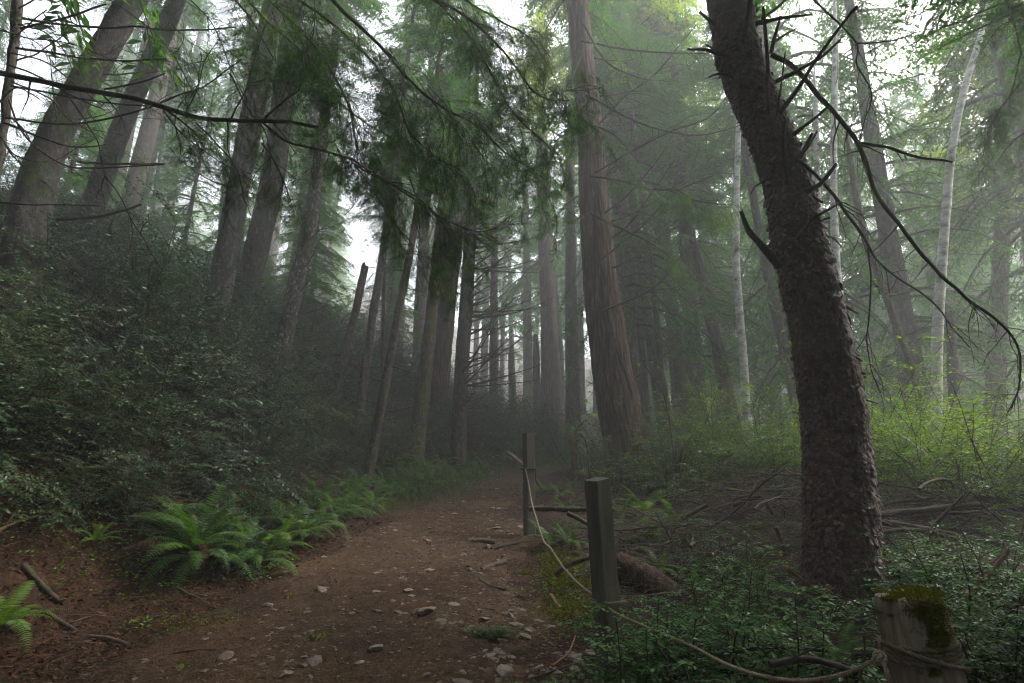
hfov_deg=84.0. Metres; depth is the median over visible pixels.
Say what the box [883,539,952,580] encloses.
leafy plant
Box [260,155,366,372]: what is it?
conifer tree
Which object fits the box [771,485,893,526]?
fallen branch
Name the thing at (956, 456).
huckleberry bush
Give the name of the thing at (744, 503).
fallen branch
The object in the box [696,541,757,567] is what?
leafy plant
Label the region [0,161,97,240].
huckleberry bush
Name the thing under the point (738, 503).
fallen log
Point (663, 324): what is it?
conifer tree
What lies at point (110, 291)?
huckleberry bush
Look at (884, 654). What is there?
rope
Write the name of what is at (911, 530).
fallen log
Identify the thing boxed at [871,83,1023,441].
conifer tree
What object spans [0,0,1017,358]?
sky
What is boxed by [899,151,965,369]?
conifer tree
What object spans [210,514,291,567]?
sword fern
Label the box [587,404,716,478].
understory bush
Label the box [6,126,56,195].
conifer tree
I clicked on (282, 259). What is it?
conifer tree
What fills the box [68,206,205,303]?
huckleberry bush
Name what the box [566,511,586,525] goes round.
leaning branch
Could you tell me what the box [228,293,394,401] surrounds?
huckleberry bush
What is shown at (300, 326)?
huckleberry bush
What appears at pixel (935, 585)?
leafy plant
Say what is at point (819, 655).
glossy shrub
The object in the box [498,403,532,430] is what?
huckleberry bush
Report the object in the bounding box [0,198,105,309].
huckleberry bush
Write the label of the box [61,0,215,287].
conifer tree
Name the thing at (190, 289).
huckleberry bush
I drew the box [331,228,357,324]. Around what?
conifer tree
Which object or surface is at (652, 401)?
conifer tree
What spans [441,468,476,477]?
sword fern
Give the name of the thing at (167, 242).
huckleberry bush
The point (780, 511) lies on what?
fallen branch
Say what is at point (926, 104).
broadleaf tree
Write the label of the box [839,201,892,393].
conifer tree
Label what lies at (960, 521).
fallen branch
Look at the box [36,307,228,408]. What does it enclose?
huckleberry bush
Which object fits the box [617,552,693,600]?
rotten log
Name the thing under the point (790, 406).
understory bush
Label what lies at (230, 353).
huckleberry bush
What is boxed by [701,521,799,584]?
glossy shrub
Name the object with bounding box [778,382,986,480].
understory bush
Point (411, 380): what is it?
huckleberry bush
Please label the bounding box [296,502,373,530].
sword fern
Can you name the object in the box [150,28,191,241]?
conifer tree
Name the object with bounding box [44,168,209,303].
huckleberry bush
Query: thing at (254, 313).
huckleberry bush
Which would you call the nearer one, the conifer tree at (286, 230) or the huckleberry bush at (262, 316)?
the huckleberry bush at (262, 316)
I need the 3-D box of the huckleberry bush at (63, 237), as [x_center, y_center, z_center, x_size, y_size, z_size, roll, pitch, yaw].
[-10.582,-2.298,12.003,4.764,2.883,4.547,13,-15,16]
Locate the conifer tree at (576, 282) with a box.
[556,241,585,323]
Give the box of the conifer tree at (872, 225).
[860,196,919,379]
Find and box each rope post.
[523,432,535,536]
[584,477,623,673]
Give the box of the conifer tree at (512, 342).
[480,138,540,383]
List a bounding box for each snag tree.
[330,259,376,418]
[501,346,516,417]
[533,334,540,420]
[945,311,962,452]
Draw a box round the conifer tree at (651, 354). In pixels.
[558,0,687,453]
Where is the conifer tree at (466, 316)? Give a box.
[410,11,554,471]
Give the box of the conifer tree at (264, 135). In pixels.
[213,40,309,285]
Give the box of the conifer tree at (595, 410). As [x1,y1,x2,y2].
[561,167,597,413]
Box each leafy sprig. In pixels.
[272,516,314,540]
[571,399,595,478]
[637,360,678,497]
[777,553,787,596]
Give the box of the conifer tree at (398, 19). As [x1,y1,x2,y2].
[363,2,433,356]
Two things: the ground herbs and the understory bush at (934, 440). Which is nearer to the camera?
the ground herbs
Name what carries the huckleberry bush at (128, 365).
on the ground at (18, 575)
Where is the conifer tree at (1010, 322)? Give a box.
[953,28,1023,436]
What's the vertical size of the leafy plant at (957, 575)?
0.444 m
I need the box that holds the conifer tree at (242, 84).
[199,0,310,240]
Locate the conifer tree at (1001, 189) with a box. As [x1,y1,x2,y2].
[906,0,1023,445]
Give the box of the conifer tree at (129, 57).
[56,0,145,183]
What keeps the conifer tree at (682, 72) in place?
on the ground at (18, 575)
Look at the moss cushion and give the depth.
5.47 m
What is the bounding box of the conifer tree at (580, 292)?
[552,149,586,413]
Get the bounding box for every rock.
[172,660,188,671]
[218,651,234,659]
[262,603,273,606]
[284,594,293,598]
[309,631,330,640]
[368,644,382,651]
[403,588,412,591]
[416,606,435,615]
[435,618,445,622]
[479,617,488,620]
[492,648,504,653]
[496,664,514,679]
[532,664,543,670]
[547,625,555,629]
[565,651,581,660]
[567,664,579,672]
[584,649,594,655]
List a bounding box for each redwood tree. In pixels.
[417,0,507,416]
[497,0,757,493]
[502,8,586,437]
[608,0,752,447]
[908,2,1023,448]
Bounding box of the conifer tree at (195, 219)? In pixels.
[169,186,214,267]
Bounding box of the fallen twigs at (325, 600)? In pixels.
[27,496,638,682]
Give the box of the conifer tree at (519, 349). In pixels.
[514,214,540,380]
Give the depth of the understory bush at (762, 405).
11.09 m
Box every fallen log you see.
[732,495,760,506]
[879,422,927,455]
[881,502,985,517]
[882,519,1014,546]
[883,496,1022,503]
[883,528,991,548]
[885,559,1020,586]
[925,495,963,546]
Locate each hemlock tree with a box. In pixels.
[0,0,239,229]
[0,0,531,315]
[0,0,622,323]
[263,0,401,412]
[332,0,490,492]
[399,52,500,469]
[830,0,1023,438]
[845,131,970,440]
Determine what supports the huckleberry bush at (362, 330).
on the ground at (18, 575)
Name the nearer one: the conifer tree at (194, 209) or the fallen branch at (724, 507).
the fallen branch at (724, 507)
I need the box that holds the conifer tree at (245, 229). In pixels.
[188,136,288,310]
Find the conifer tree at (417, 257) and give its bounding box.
[406,194,435,319]
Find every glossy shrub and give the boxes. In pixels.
[509,602,700,682]
[574,592,722,682]
[577,607,783,682]
[618,604,776,682]
[623,601,706,642]
[628,557,886,682]
[632,554,755,622]
[674,558,755,603]
[683,584,887,682]
[699,568,805,632]
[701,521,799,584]
[719,607,848,682]
[736,565,797,603]
[751,590,873,651]
[771,536,1023,680]
[806,521,1023,670]
[852,589,1023,682]
[853,570,1023,682]
[884,515,1023,619]
[884,524,1023,602]
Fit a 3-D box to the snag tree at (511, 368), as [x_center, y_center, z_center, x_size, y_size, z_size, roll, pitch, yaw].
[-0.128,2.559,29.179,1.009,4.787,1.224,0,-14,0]
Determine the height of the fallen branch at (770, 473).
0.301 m
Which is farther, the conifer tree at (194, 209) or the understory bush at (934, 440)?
the conifer tree at (194, 209)
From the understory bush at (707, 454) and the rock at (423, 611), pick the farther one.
the understory bush at (707, 454)
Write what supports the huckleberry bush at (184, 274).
on the ground at (18, 575)
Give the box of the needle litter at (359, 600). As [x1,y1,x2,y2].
[0,483,617,682]
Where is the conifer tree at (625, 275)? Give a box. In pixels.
[538,0,736,412]
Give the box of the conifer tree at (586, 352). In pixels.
[557,171,590,365]
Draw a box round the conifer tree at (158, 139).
[127,0,215,233]
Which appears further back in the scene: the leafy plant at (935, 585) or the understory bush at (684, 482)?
the understory bush at (684, 482)
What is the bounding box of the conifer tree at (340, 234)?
[320,109,360,301]
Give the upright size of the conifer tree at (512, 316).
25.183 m
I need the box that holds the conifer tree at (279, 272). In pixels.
[276,231,287,299]
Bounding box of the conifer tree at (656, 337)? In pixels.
[594,0,682,448]
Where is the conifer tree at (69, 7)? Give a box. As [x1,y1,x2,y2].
[22,0,259,96]
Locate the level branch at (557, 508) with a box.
[528,506,613,511]
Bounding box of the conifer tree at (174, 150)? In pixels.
[153,87,195,187]
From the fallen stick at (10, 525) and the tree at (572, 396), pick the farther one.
the tree at (572, 396)
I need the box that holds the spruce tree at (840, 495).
[687,0,1023,627]
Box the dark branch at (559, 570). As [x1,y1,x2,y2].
[554,556,589,575]
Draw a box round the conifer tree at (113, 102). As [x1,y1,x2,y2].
[77,52,141,155]
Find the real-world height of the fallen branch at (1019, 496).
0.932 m
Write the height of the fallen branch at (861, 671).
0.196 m
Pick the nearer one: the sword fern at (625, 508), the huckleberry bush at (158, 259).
the sword fern at (625, 508)
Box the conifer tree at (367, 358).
[341,0,447,437]
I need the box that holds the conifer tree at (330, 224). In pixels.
[270,142,357,324]
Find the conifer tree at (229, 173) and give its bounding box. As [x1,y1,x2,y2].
[213,110,258,215]
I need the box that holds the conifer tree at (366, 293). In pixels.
[353,154,415,336]
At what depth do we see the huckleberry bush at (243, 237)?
19.13 m
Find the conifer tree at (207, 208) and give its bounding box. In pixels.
[179,204,217,249]
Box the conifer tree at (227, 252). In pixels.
[170,0,391,401]
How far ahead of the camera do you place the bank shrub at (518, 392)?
32.06 m
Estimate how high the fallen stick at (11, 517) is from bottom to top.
0.381 m
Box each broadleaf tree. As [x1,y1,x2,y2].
[528,0,709,437]
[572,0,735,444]
[895,31,1023,269]
[901,0,1023,329]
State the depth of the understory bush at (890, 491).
8.16 m
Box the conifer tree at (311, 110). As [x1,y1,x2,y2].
[288,1,355,207]
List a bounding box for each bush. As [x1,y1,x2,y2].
[0,148,143,226]
[0,160,18,210]
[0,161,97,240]
[0,162,162,288]
[0,175,70,225]
[0,179,111,352]
[0,179,130,260]
[0,181,124,259]
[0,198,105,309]
[0,204,166,370]
[0,215,104,337]
[0,215,107,415]
[0,224,120,440]
[0,224,126,305]
[0,225,205,432]
[0,233,307,497]
[0,284,127,523]
[0,305,85,392]
[0,318,129,534]
[0,327,222,507]
[0,340,156,455]
[0,408,179,551]
[1,177,295,469]
[1,279,328,505]
[2,139,26,195]
[12,281,221,462]
[12,396,238,540]
[31,194,307,406]
[31,244,361,457]
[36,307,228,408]
[39,301,204,376]
[42,291,194,341]
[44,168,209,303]
[44,233,186,368]
[44,334,253,479]
[48,195,166,345]
[52,187,125,248]
[52,250,262,412]
[53,255,203,343]
[55,167,199,271]
[55,187,105,252]
[55,194,145,257]
[60,189,146,248]
[60,213,102,274]
[60,224,264,304]
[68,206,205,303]
[74,245,213,372]
[94,262,202,331]
[96,261,289,390]
[99,227,236,316]
[99,299,305,476]
[103,216,210,261]
[114,237,272,362]
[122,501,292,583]
[123,215,189,271]
[130,403,293,520]
[136,235,277,360]
[140,215,210,282]
[144,325,285,414]
[149,288,280,337]
[157,322,351,442]
[159,363,367,511]
[168,265,210,334]
[169,227,291,294]
[176,246,286,290]
[181,269,326,361]
[182,263,329,349]
[186,468,329,536]
[188,271,299,359]
[193,236,306,306]
[200,381,274,440]
[219,327,337,422]
[222,469,301,522]
[228,292,367,435]
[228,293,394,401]
[229,404,330,474]
[235,328,309,377]
[238,414,376,515]
[245,383,348,431]
[246,290,330,377]
[250,362,369,456]
[257,279,316,310]
[258,316,338,388]
[266,305,404,385]
[299,298,347,330]
[303,293,394,360]
[305,285,367,334]
[306,284,379,350]
[308,274,369,342]
[317,313,412,386]
[324,307,402,366]
[326,288,454,362]
[354,328,435,413]
[357,308,416,355]
[357,325,420,393]
[401,361,471,403]
[407,363,508,422]
[415,361,509,424]
[449,365,508,433]
[450,372,531,433]
[450,378,518,417]
[471,397,541,459]
[475,375,552,433]
[479,383,569,442]
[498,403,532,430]
[515,420,574,465]
[521,398,604,481]
[527,416,569,458]
[534,400,664,468]
[550,419,590,453]
[552,373,697,475]
[564,410,759,517]
[576,434,603,455]
[578,450,604,486]
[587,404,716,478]
[589,405,736,478]
[590,417,735,492]
[611,378,798,467]
[612,425,696,489]
[616,396,741,488]
[619,407,745,486]
[625,382,800,488]
[633,408,800,516]
[644,405,774,473]
[648,355,799,457]
[649,402,758,476]
[650,416,738,469]
[652,364,798,473]
[653,389,795,467]
[657,432,800,521]
[666,412,741,446]
[667,416,753,491]
[670,407,799,511]
[673,421,801,512]
[678,388,884,508]
[680,390,801,484]
[681,420,776,492]
[682,414,758,447]
[693,402,800,497]
[703,386,895,506]
[709,418,770,452]
[711,413,905,512]
[715,405,800,466]
[723,318,966,467]
[724,407,798,455]
[739,397,798,459]
[741,388,1005,508]
[746,368,1017,498]
[748,430,801,520]
[752,363,1023,520]
[754,432,885,477]
[756,380,884,446]
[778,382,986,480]
[787,387,949,455]
[788,375,1003,479]
[792,385,1022,507]
[796,394,941,457]
[799,453,958,508]
[862,367,1023,525]
[863,341,1023,509]
[866,382,1022,474]
[867,356,1023,501]
[868,365,1023,472]
[869,391,1017,436]
[870,364,1023,523]
[871,432,1023,526]
[872,404,999,502]
[873,378,1023,510]
[874,391,982,446]
[874,436,939,507]
[877,421,1021,502]
[885,409,1021,504]
[887,378,1023,508]
[893,431,1023,506]
[921,396,1022,467]
[931,472,1023,540]
[933,396,1023,489]
[933,411,1023,475]
[963,460,1023,527]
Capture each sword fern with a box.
[0,580,76,657]
[69,522,126,544]
[104,497,222,532]
[105,475,266,596]
[176,489,283,548]
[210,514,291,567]
[216,528,306,576]
[225,515,337,550]
[245,492,323,523]
[270,499,341,541]
[271,499,359,543]
[277,468,359,518]
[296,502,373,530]
[304,490,380,517]
[312,473,381,496]
[329,479,387,515]
[329,495,367,519]
[339,465,381,497]
[351,481,407,508]
[360,491,392,511]
[372,473,418,500]
[375,465,409,486]
[383,450,417,462]
[385,461,437,479]
[399,465,432,487]
[402,468,447,492]
[409,457,442,470]
[409,459,451,484]
[427,473,463,486]
[429,447,462,468]
[429,459,463,472]
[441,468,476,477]
[466,454,493,464]
[468,453,502,472]
[481,454,508,464]
[515,516,576,552]
[535,479,561,492]
[543,481,576,500]
[547,493,581,513]
[550,516,588,553]
[558,478,584,487]
[576,469,596,477]
[612,478,672,517]
[613,496,648,519]
[625,519,682,544]
[633,545,688,584]
[637,490,719,532]
[695,603,793,664]
[784,618,885,682]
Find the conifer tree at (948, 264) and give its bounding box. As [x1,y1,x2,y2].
[911,141,978,425]
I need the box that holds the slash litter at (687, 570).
[530,487,1022,682]
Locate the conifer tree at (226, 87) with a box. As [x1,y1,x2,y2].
[197,16,248,228]
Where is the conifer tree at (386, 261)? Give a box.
[368,209,406,335]
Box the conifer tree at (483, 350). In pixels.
[472,58,506,393]
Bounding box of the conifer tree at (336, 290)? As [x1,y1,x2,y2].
[315,249,351,324]
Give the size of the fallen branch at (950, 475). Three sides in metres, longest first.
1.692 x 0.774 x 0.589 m
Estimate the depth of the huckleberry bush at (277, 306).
15.90 m
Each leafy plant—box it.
[614,510,685,553]
[638,534,691,570]
[661,533,785,582]
[670,539,734,567]
[673,598,759,638]
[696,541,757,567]
[883,518,916,554]
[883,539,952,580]
[887,571,982,618]
[912,561,1006,603]
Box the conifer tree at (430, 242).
[409,200,458,308]
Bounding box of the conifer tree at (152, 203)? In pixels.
[134,81,183,260]
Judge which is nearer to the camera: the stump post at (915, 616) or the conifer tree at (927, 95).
the stump post at (915, 616)
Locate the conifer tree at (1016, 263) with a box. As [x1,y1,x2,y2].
[986,132,1023,346]
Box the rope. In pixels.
[520,462,971,682]
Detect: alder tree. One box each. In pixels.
[711,120,754,446]
[812,58,847,231]
[816,0,843,294]
[913,4,987,474]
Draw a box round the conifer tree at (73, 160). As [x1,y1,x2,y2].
[2,43,131,238]
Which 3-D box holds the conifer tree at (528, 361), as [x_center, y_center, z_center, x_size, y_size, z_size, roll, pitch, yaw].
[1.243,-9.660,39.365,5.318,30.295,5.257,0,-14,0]
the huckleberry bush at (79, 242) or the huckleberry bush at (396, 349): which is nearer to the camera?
the huckleberry bush at (79, 242)
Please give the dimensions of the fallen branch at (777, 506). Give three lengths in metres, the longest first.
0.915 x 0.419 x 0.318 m
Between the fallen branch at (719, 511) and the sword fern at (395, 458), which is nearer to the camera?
the fallen branch at (719, 511)
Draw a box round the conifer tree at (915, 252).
[885,65,1018,428]
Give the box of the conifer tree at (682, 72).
[609,0,786,437]
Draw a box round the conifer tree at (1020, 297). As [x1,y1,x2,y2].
[1011,247,1023,379]
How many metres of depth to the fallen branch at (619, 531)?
6.82 m
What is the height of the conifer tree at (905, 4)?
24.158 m
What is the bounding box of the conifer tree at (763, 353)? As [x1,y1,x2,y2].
[704,0,902,430]
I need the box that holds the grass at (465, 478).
[353,427,601,512]
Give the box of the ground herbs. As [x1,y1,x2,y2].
[0,439,643,629]
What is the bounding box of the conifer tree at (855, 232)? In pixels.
[817,31,927,428]
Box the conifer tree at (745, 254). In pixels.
[636,0,776,440]
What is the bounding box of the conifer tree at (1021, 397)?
[929,54,1023,440]
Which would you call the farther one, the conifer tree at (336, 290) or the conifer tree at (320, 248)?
the conifer tree at (336, 290)
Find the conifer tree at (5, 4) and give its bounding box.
[0,0,26,175]
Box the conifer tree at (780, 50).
[705,0,908,435]
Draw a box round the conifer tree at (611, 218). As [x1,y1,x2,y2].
[605,160,651,303]
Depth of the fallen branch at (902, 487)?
7.29 m
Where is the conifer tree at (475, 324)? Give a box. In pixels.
[455,155,504,396]
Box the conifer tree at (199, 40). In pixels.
[136,0,223,245]
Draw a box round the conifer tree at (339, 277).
[309,121,352,300]
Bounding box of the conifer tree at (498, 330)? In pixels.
[483,201,518,385]
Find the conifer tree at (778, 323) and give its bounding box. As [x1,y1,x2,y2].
[669,7,827,450]
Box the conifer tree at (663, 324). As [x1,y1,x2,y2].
[634,163,701,433]
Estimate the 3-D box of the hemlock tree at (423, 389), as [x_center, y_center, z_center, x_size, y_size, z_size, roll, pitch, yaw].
[-1.965,-2.895,16.849,3.293,13.288,3.068,10,-17,-36]
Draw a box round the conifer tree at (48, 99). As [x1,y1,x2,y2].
[8,23,85,199]
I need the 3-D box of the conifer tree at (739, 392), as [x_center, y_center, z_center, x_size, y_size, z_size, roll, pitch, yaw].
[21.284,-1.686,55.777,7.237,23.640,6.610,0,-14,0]
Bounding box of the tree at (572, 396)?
[496,0,597,452]
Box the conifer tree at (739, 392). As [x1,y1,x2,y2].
[707,240,769,436]
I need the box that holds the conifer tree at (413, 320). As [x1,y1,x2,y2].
[408,222,456,364]
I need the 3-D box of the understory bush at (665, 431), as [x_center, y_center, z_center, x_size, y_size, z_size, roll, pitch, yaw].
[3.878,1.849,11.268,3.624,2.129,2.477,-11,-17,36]
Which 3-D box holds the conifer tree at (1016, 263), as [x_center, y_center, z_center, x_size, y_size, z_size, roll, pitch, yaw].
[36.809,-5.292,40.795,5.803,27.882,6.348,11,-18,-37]
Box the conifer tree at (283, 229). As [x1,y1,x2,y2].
[280,117,307,293]
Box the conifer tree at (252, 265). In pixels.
[222,0,379,385]
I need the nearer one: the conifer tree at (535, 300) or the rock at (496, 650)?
the rock at (496, 650)
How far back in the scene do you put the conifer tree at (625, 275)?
18.16 m
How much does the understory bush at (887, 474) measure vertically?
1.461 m
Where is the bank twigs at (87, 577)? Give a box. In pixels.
[0,406,338,673]
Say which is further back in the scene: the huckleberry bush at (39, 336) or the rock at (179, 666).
the huckleberry bush at (39, 336)
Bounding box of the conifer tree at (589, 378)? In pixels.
[585,360,592,412]
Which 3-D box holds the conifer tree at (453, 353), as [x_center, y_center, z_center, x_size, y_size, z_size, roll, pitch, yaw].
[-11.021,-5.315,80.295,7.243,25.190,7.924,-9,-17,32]
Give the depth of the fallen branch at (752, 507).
7.36 m
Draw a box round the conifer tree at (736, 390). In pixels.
[695,96,747,425]
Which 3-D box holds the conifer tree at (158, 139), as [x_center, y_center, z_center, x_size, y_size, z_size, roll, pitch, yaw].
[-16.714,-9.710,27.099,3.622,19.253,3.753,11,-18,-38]
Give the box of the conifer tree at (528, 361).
[498,21,564,411]
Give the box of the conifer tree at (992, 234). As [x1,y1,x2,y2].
[932,88,1023,401]
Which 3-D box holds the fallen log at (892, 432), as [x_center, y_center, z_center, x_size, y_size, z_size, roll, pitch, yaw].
[5.848,1.463,8.500,0.641,0.510,0.073,0,-14,0]
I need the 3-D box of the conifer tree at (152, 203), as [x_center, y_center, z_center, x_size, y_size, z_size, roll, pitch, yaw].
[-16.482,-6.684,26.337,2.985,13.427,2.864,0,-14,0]
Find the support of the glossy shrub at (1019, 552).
on the ground at (18, 575)
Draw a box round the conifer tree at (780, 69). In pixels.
[734,47,904,431]
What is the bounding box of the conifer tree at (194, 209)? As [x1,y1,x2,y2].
[169,193,205,270]
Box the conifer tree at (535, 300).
[517,127,564,336]
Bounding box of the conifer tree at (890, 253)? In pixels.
[775,0,1023,435]
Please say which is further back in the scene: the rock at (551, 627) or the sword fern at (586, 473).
the sword fern at (586, 473)
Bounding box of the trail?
[30,465,625,682]
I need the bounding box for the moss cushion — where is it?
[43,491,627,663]
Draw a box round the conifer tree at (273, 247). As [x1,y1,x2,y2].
[263,21,305,296]
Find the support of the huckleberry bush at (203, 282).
on the ground at (18, 575)
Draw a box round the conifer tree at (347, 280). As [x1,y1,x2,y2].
[315,245,361,317]
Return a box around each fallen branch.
[572,527,663,542]
[612,502,669,521]
[616,531,647,554]
[619,504,716,538]
[623,505,722,538]
[655,512,672,548]
[656,490,723,530]
[660,475,746,498]
[665,441,684,479]
[666,488,736,514]
[679,436,711,470]
[681,504,707,519]
[683,482,765,518]
[684,499,762,543]
[685,459,790,543]
[688,531,713,556]
[691,478,799,509]
[695,630,869,661]
[699,538,777,558]
[703,462,762,499]
[707,495,790,534]
[716,493,754,515]
[719,487,772,523]
[733,496,800,501]
[736,464,801,481]
[741,488,800,520]
[741,538,791,561]
[743,469,784,508]
[748,472,798,475]
[753,487,793,521]
[756,494,801,518]
[759,465,801,490]
[759,489,798,529]
[761,597,791,626]
[763,499,774,527]
[768,645,874,682]
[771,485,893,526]
[774,526,787,562]
[786,567,843,602]
[859,635,865,680]
[878,481,951,506]
[881,460,926,501]
[897,488,1006,518]
[898,508,984,538]
[900,486,990,503]
[900,551,960,561]
[913,459,987,505]
[917,468,975,501]
[917,481,1023,540]
[925,503,1022,537]
[932,470,980,534]
[933,454,1023,537]
[937,450,1023,502]
[947,505,1023,523]
[952,536,1009,615]
[959,505,992,531]
[976,494,1023,511]
[982,475,1023,508]
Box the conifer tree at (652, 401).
[646,185,672,427]
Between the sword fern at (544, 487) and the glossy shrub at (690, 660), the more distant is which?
the sword fern at (544, 487)
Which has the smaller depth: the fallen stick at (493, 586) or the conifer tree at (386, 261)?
the fallen stick at (493, 586)
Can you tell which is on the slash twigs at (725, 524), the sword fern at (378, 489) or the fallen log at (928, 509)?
the fallen log at (928, 509)
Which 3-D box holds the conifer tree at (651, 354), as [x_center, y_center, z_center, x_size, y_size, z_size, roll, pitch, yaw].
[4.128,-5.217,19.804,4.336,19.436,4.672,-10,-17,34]
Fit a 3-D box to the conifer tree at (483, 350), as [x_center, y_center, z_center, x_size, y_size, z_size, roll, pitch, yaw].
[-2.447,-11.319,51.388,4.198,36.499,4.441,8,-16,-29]
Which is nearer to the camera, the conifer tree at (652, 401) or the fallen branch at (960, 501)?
the fallen branch at (960, 501)
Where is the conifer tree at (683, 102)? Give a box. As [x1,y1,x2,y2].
[656,98,716,349]
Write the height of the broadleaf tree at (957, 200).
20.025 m
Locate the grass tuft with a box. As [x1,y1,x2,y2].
[459,624,536,638]
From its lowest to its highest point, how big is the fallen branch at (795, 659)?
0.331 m
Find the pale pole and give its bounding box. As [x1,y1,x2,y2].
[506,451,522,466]
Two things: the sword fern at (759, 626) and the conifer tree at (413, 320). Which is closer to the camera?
the sword fern at (759, 626)
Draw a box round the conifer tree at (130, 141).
[83,0,194,206]
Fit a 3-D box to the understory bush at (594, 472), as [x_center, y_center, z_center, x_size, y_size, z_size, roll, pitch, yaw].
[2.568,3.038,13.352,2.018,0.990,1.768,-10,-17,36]
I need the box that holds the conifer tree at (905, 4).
[754,0,1023,40]
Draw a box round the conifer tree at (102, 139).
[58,63,140,223]
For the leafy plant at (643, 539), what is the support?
on the ground at (18, 575)
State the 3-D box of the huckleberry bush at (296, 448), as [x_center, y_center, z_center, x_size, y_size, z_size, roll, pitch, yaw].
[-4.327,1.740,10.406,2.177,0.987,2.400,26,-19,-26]
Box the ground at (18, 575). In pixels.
[0,287,1023,682]
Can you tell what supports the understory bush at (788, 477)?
on the ground at (18, 575)
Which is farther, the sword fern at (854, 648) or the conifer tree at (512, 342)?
the conifer tree at (512, 342)
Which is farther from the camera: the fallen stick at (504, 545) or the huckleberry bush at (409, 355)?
the huckleberry bush at (409, 355)
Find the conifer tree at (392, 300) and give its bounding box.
[346,238,422,369]
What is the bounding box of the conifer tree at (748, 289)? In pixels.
[725,181,785,423]
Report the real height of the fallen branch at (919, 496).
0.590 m
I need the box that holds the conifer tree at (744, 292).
[636,62,768,420]
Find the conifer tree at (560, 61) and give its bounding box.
[551,1,673,436]
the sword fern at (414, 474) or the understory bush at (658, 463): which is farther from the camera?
the sword fern at (414, 474)
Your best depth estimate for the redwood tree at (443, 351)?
20.32 m
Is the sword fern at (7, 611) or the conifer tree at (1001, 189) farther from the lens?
the conifer tree at (1001, 189)
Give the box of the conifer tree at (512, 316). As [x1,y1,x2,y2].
[475,150,533,406]
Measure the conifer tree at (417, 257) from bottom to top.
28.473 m
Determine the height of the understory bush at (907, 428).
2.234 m
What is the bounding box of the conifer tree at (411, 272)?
[406,170,416,341]
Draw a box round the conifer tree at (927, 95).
[907,52,1023,444]
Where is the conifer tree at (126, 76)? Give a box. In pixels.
[76,36,138,171]
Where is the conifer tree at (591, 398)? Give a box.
[585,347,592,407]
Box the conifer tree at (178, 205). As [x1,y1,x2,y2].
[170,188,184,238]
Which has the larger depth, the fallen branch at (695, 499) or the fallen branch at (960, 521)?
the fallen branch at (695, 499)
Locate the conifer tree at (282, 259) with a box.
[276,225,284,290]
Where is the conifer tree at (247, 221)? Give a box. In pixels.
[190,125,270,289]
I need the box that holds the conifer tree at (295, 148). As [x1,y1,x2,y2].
[262,1,359,273]
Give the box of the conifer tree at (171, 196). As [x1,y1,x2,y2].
[127,50,231,274]
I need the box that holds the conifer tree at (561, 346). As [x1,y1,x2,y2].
[531,171,586,411]
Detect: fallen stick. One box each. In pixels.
[0,494,93,530]
[5,484,56,524]
[21,562,62,603]
[44,610,76,632]
[90,635,130,647]
[166,649,217,654]
[176,586,209,604]
[473,538,496,543]
[479,579,506,590]
[480,559,506,569]
[490,541,519,549]
[532,657,592,679]
[549,593,561,609]
[551,635,575,666]
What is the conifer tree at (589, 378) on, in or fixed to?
on the ground at (18, 575)
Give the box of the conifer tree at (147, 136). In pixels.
[111,0,233,245]
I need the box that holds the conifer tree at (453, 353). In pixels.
[406,298,457,364]
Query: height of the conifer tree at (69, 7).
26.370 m
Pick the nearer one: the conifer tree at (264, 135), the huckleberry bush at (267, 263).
the huckleberry bush at (267, 263)
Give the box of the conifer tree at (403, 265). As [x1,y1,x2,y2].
[400,189,418,353]
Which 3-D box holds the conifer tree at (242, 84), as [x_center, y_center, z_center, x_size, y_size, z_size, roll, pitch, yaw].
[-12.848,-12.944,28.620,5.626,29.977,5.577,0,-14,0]
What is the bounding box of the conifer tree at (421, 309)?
[386,4,453,368]
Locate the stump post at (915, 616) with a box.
[874,583,967,682]
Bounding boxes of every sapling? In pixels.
[572,386,799,492]
[635,399,780,489]
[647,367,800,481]
[652,403,800,493]
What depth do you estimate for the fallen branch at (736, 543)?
6.04 m
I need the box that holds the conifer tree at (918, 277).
[885,140,968,433]
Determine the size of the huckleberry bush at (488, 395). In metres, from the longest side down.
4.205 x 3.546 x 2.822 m
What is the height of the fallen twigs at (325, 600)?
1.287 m
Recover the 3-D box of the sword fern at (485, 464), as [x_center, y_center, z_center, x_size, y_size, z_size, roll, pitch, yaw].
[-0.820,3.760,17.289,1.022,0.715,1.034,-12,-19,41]
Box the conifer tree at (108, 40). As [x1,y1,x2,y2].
[0,0,185,355]
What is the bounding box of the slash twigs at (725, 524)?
[470,465,1023,681]
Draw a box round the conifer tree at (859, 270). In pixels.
[825,66,905,426]
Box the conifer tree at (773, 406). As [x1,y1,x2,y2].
[717,149,785,433]
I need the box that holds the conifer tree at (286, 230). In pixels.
[275,30,337,292]
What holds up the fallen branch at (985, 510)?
on the slash twigs at (725, 524)
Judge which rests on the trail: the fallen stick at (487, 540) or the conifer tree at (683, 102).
the fallen stick at (487, 540)
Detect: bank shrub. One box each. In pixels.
[476,377,586,452]
[485,377,532,410]
[499,365,582,414]
[499,377,519,413]
[502,396,558,428]
[504,387,564,436]
[505,389,532,417]
[561,403,603,455]
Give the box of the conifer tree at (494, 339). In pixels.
[477,81,529,411]
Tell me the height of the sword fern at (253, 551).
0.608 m
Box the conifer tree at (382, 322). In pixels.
[349,74,416,383]

